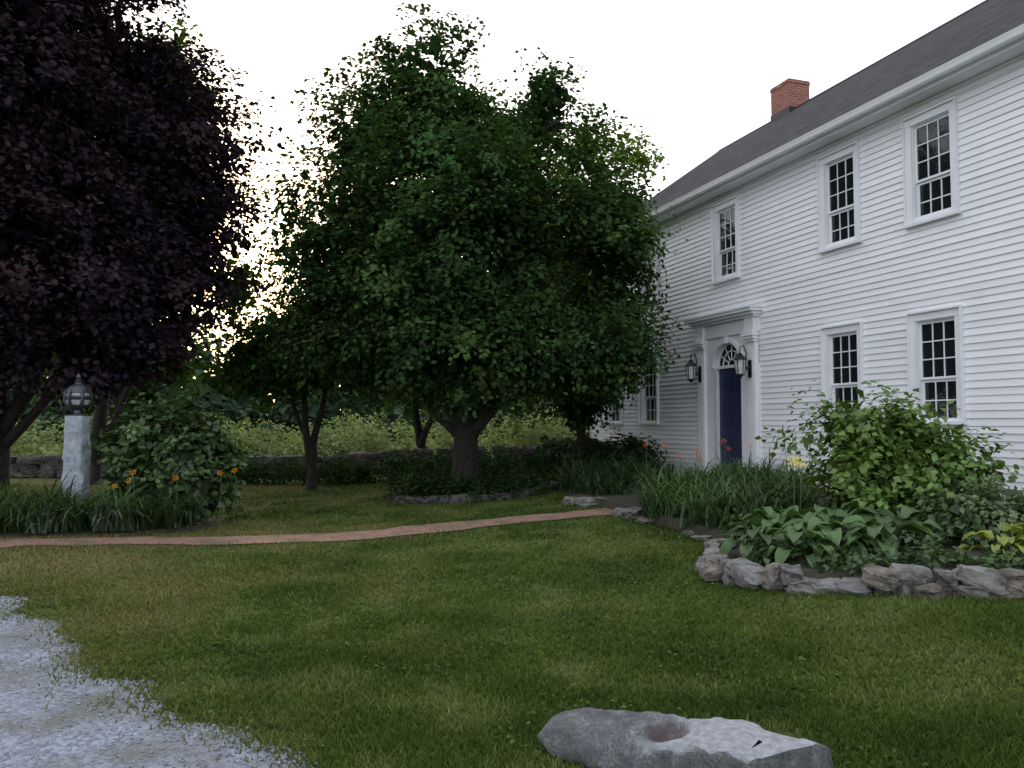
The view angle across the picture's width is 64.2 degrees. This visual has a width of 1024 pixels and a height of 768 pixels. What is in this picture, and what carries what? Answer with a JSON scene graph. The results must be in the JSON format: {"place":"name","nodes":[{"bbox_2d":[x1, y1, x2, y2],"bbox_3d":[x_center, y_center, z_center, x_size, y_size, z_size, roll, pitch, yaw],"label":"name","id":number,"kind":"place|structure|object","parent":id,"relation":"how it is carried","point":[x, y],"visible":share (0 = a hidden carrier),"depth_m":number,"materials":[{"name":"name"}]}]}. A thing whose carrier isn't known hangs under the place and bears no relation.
{"place":"outdoors","nodes":[
{"label":"outdoors","id":0,"kind":"place"},
{"bbox_2d":[0,588,324,767],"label":"gravel driveway","id":1,"kind":"structure","parent":0,"point":[36,714],"depth_m":4.31,"materials":[{"name":"grey gravel"}]},
{"bbox_2d":[9,445,557,478],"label":"stone wall","id":2,"kind":"structure","parent":0,"point":[28,466],"depth_m":23.97,"materials":[{"name":"grey stone"}]},
{"bbox_2d":[0,508,613,547],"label":"brick path","id":3,"kind":"structure","parent":0,"point":[389,532],"depth_m":11.58,"materials":[{"name":"brown brick"}]},
{"bbox_2d":[0,435,1023,767],"bbox_3d":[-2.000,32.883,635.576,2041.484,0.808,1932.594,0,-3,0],"label":"lawn ground","id":4,"kind":"structure","parent":0,"point":[438,537],"depth_m":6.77,"materials":[{"name":"green plant"}]},
{"bbox_2d":[0,515,229,537],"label":"planting bed soil","id":5,"kind":"structure","parent":4,"relation":"on","point":[209,522],"depth_m":11.85,"materials":[{"name":"brown soil"}]},
{"bbox_2d":[61,374,92,523],"bbox_3d":[-6.700,1.029,12.567,0.407,2.392,0.412,0,-3,0],"label":"granite lamp post","id":6,"kind":"object","parent":5,"relation":"on","point":[75,456],"visible":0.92,"depth_m":12.45,"materials":[{"name":"grey stone"}]},
{"bbox_2d":[0,464,241,533],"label":"daylily bed","id":7,"kind":"object","parent":5,"relation":"on","point":[164,514],"visible":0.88,"depth_m":11.87,"materials":[{"name":"green plant"}]},
{"bbox_2d":[84,383,252,526],"bbox_3d":[-5.552,1.264,13.405,2.458,2.554,2.432,1,-3,-17],"label":"hydrangea bush","id":8,"kind":"object","parent":5,"relation":"on","point":[187,446],"visible":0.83,"depth_m":12.84,"materials":[{"name":"green plant"}]},
{"bbox_2d":[112,468,236,525],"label":"orange daylily flowers","id":9,"kind":"object","parent":5,"relation":"on","point":[176,485],"visible":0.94,"depth_m":12.14,"materials":[{"name":"orange plant"}]},
{"bbox_2d":[27,307,223,429],"bbox_3d":[-13.079,-0.521,27.140,5.867,7.177,5.681,-2,-3,30],"label":"orchard tree","id":10,"kind":"object","parent":4,"relation":"on","point":[180,378],"visible":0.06,"depth_m":26.95,"materials":[{"name":"green plant"}]},
{"bbox_2d":[0,0,285,492],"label":"purple maple tree","id":11,"kind":"object","parent":4,"relation":"on","point":[107,184],"visible":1,"depth_m":14.50,"materials":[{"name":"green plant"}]},
{"bbox_2d":[83,16,275,484],"bbox_3d":[-11.027,-3.511,22.058,8.089,12.647,6.542,-2,-3,35],"label":"green maple tree","id":12,"kind":"object","parent":4,"relation":"on","point":[100,415],"visible":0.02,"depth_m":21.79,"materials":[{"name":"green plant"}]},
{"bbox_2d":[197,294,390,489],"bbox_3d":[-4.603,-0.033,20.097,5.627,5.452,4.236,2,-3,-34],"label":"crabapple tree","id":13,"kind":"object","parent":4,"relation":"on","point":[244,377],"visible":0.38,"depth_m":19.36,"materials":[{"name":"green plant"}]},
{"bbox_2d":[9,328,586,444],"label":"distant tree line","id":14,"kind":"object","parent":4,"relation":"on","point":[234,406],"visible":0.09,"depth_m":60.02,"materials":[{"name":"green plant"}]},
{"bbox_2d":[10,401,589,466],"bbox_3d":[-12.607,2.277,31.785,44.969,3.398,11.106,0,-3,0],"label":"meadow brush","id":15,"kind":"object","parent":4,"relation":"on","point":[362,438],"visible":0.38,"depth_m":29.73,"materials":[{"name":"green plant"}]},
{"bbox_2d":[232,434,612,486],"bbox_3d":[-3.718,2.313,21.457,13.171,2.011,2.362,0,-3,5],"label":"shrub border","id":16,"kind":"object","parent":4,"relation":"on","point":[338,475],"visible":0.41,"depth_m":21.27,"materials":[{"name":"green plant"}]},
{"bbox_2d":[353,371,553,448],"bbox_3d":[-1.629,-0.388,25.165,8.523,6.147,5.478,0,-3,0],"label":"orchard tree","id":17,"kind":"object","parent":4,"relation":"on","point":[421,434],"visible":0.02,"depth_m":24.85,"materials":[{"name":"green plant"}]},
{"bbox_2d":[228,0,687,489],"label":"maple tree","id":18,"kind":"object","parent":4,"relation":"on","point":[411,273],"visible":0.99,"depth_m":15.52,"materials":[{"name":"green plant"}]},
{"bbox_2d":[374,457,563,504],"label":"ground cover plants","id":19,"kind":"object","parent":4,"relation":"on","point":[425,486],"visible":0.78,"depth_m":15.65,"materials":[{"name":"green plant"}]},
{"bbox_2d":[389,477,560,503],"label":"tree bed stones","id":20,"kind":"object","parent":4,"relation":"on","point":[457,498],"visible":0.38,"depth_m":15.18,"materials":[{"name":"grey stone"}]},
{"bbox_2d":[0,517,1023,767],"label":"lawn clover","id":21,"kind":"object","parent":4,"relation":"on","point":[516,653],"visible":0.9,"depth_m":5.81,"materials":[{"name":"green plant"}]},
{"bbox_2d":[533,431,571,468],"bbox_3d":[1.380,1.927,21.910,1.742,1.343,1.628,1,-3,-25],"label":"foundation shrub","id":22,"kind":"object","parent":4,"relation":"on","point":[554,441],"visible":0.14,"depth_m":21.79,"materials":[{"name":"green plant"}]},
{"bbox_2d":[540,432,603,473],"bbox_3d":[1.843,1.881,20.886,1.744,1.285,1.711,2,-4,-40],"label":"foundation shrub","id":23,"kind":"object","parent":4,"relation":"on","point":[574,447],"visible":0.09,"depth_m":20.62,"materials":[{"name":"green plant"}]},
{"bbox_2d":[535,277,638,466],"bbox_3d":[1.713,-0.293,19.416,2.846,5.181,2.564,-1,-3,26],"label":"lilac tree","id":24,"kind":"object","parent":4,"relation":"on","point":[573,416],"visible":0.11,"depth_m":19.10,"materials":[{"name":"green plant"}]},
{"bbox_2d":[563,496,640,518],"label":"garden stones","id":25,"kind":"object","parent":4,"relation":"on","point":[629,512],"visible":0.7,"depth_m":13.41,"materials":[{"name":"grey stone"}]},
{"bbox_2d":[540,99,669,298],"bbox_3d":[2.400,-3.554,28.098,6.171,12.565,5.368,1,-3,-24],"label":"ash tree","id":26,"kind":"object","parent":4,"relation":"on","point":[638,157],"visible":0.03,"depth_m":27.57,"materials":[{"name":"green plant"}]},
{"bbox_2d":[539,707,831,767],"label":"granite post stone","id":27,"kind":"object","parent":4,"relation":"on","point":[585,737],"visible":0.98,"depth_m":3.60,"materials":[{"name":"grey stone"}]},
{"bbox_2d":[563,474,1023,578],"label":"garden bed soil","id":28,"kind":"structure","parent":4,"relation":"on","point":[617,501],"depth_m":8.50,"materials":[{"name":"brown soil"}]},
{"bbox_2d":[556,433,629,470],"bbox_3d":[2.092,1.757,19.668,2.012,1.170,1.558,0,-3,0],"label":"foundation shrub","id":29,"kind":"object","parent":28,"relation":"on","point":[590,452],"visible":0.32,"depth_m":19.36,"materials":[{"name":"green plant"}]},
{"bbox_2d":[542,452,687,495],"bbox_3d":[1.953,1.627,15.360,3.552,0.797,3.246,3,-4,-43],"label":"daylily bed","id":30,"kind":"object","parent":28,"relation":"on","point":[596,479],"visible":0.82,"depth_m":14.72,"materials":[{"name":"green plant"}]},
{"bbox_2d":[577,426,668,467],"bbox_3d":[2.542,1.643,18.594,2.150,1.374,1.612,0,-3,0],"label":"foundation shrub","id":31,"kind":"object","parent":28,"relation":"on","point":[622,450],"visible":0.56,"depth_m":18.34,"materials":[{"name":"green plant"}]},
{"bbox_2d":[645,439,752,480],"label":"orange lily flowers","id":32,"kind":"object","parent":28,"relation":"on","point":[698,456],"visible":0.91,"depth_m":13.34,"materials":[{"name":"orange plant"}]},
{"bbox_2d":[617,448,830,529],"bbox_3d":[3.173,1.410,11.544,3.551,0.944,5.548,0,-3,0],"label":"daylily bed","id":33,"kind":"object","parent":28,"relation":"on","point":[698,498],"visible":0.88,"depth_m":11.02,"materials":[{"name":"green plant"}]},
{"bbox_2d":[671,452,781,476],"bbox_3d":[3.759,1.514,14.280,2.547,0.735,2.174,0,-3,0],"label":"daylily bed","id":34,"kind":"object","parent":28,"relation":"on","point":[734,465],"visible":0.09,"depth_m":14.25,"materials":[{"name":"green plant"}]},
{"bbox_2d":[786,456,805,509],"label":"yellow lily flowers","id":35,"kind":"object","parent":28,"relation":"on","point":[798,463],"visible":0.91,"depth_m":8.92,"materials":[{"name":"yellow plant"}]},
{"bbox_2d":[783,434,811,486],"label":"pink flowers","id":36,"kind":"object","parent":28,"relation":"on","point":[796,455],"visible":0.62,"depth_m":12.87,"materials":[{"name":"plant"}]},
{"bbox_2d":[718,500,943,567],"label":"hosta plants","id":37,"kind":"object","parent":28,"relation":"on","point":[819,530],"visible":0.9,"depth_m":7.76,"materials":[{"name":"green plant"}]},
{"bbox_2d":[716,504,1023,578],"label":"bed ground cover","id":38,"kind":"object","parent":28,"relation":"on","point":[854,564],"visible":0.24,"depth_m":7.03,"materials":[{"name":"green plant"}]},
{"bbox_2d":[748,520,1023,564],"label":"bergenia plants","id":39,"kind":"object","parent":28,"relation":"on","point":[969,539],"visible":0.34,"depth_m":7.58,"materials":[{"name":"green plant"}]},
{"bbox_2d":[755,379,1023,530],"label":"viburnum shrub","id":40,"kind":"object","parent":28,"relation":"on","point":[898,460],"visible":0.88,"depth_m":8.97,"materials":[{"name":"green plant"}]},
{"bbox_2d":[912,471,1023,547],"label":"euonymus shrub","id":41,"kind":"object","parent":28,"relation":"on","point":[989,510],"visible":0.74,"depth_m":7.88,"materials":[{"name":"green plant"}]},
{"bbox_2d":[955,522,1023,561],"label":"golden hosta plants","id":42,"kind":"object","parent":28,"relation":"on","point":[1014,529],"visible":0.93,"depth_m":7.02,"materials":[{"name":"yellow plant"}]},
{"bbox_2d":[653,173,953,397],"bbox_3d":[8.818,-2.546,18.245,8.850,9.500,14.000,1,-3,-19],"label":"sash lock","id":43,"kind":"object","parent":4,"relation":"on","point":[836,212],"visible":0.02,"depth_m":13.54,"materials":[{"name":"metal"}]},
{"bbox_2d":[590,24,1023,437],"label":"trim and gutter","id":44,"kind":"structure","parent":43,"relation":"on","point":[992,58],"depth_m":12.90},
{"bbox_2d":[637,0,1023,212],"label":"roof","id":45,"kind":"structure","parent":44,"relation":"on","point":[975,27],"depth_m":15.85,"materials":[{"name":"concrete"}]},
{"bbox_2d":[770,78,809,122],"bbox_3d":[7.541,-7.214,22.114,0.690,1.810,0.790,1,-3,-19],"label":"chimney","id":46,"kind":"object","parent":45,"relation":"on","point":[788,95],"visible":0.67,"depth_m":21.84,"materials":[{"name":"brick"}]},
{"bbox_2d":[715,0,985,152],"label":"roof ridge cap","id":47,"kind":"object","parent":45,"relation":"on","point":[868,66],"visible":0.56,"depth_m":19.07,"materials":[{"name":"grey"}]},
{"bbox_2d":[635,516,1023,599],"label":"stone bed edging","id":48,"kind":"object","parent":4,"relation":"on","point":[923,582],"visible":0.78,"depth_m":6.63,"materials":[{"name":"grey stone"}]},
{"bbox_2d":[78,0,984,400],"label":"sky","id":49,"kind":"structure","parent":0,"point":[698,77],"materials":[{"name":"white"}]},
{"bbox_3d":[8.794,2.387,17.991,8.940,0.620,14.040,1,-3,-19],"label":"foundation","id":50,"kind":"object","parent":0,"visible":0},
{"bbox_2d":[592,64,1023,499],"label":"clapboard siding","id":51,"kind":"object","parent":50,"relation":"on","point":[884,277],"visible":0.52,"depth_m":13.07,"materials":[{"name":"white wood"}]},
{"bbox_2d":[683,304,763,473],"bbox_3d":[4.373,0.325,16.781,0.475,3.620,2.440,1,-3,-19],"label":"door surround","id":52,"kind":"object","parent":51,"relation":"attached to","point":[717,334],"visible":0.79,"depth_m":16.88,"materials":[{"name":"white wood"}]},
{"bbox_2d":[685,345,751,382],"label":"wall lanterns","id":53,"kind":"object","parent":52,"relation":"attached to","point":[739,356],"depth_m":15.96,"materials":[{"name":"black metal"}]},
{"bbox_2d":[720,344,739,365],"bbox_3d":[4.569,-0.603,16.895,0.001,0.485,0.970,1,-3,-19],"label":"fanlight glass","id":54,"kind":"object","parent":52,"relation":"attached to","point":[728,347],"visible":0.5,"depth_m":17.04,"materials":[{"name":"black"}]},
{"bbox_2d":[719,367,741,468],"bbox_3d":[4.562,0.724,16.826,0.054,2.108,0.966,1,-3,-19],"label":"front door","id":55,"kind":"structure","parent":52,"relation":"attached to","point":[730,406],"depth_m":16.90,"materials":[{"name":"blue paint"}]},
{"bbox_2d":[604,96,966,424],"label":"window frames","id":56,"kind":"structure","parent":51,"relation":"attached to","point":[912,203],"depth_m":12.45,"materials":[{"name":"white wood"}]},
{"bbox_2d":[613,116,956,420],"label":"window panes","id":57,"kind":"object","parent":56,"relation":"in","point":[925,210],"visible":0.59,"depth_m":12.22,"materials":[{"name":"glass"}]}
]}

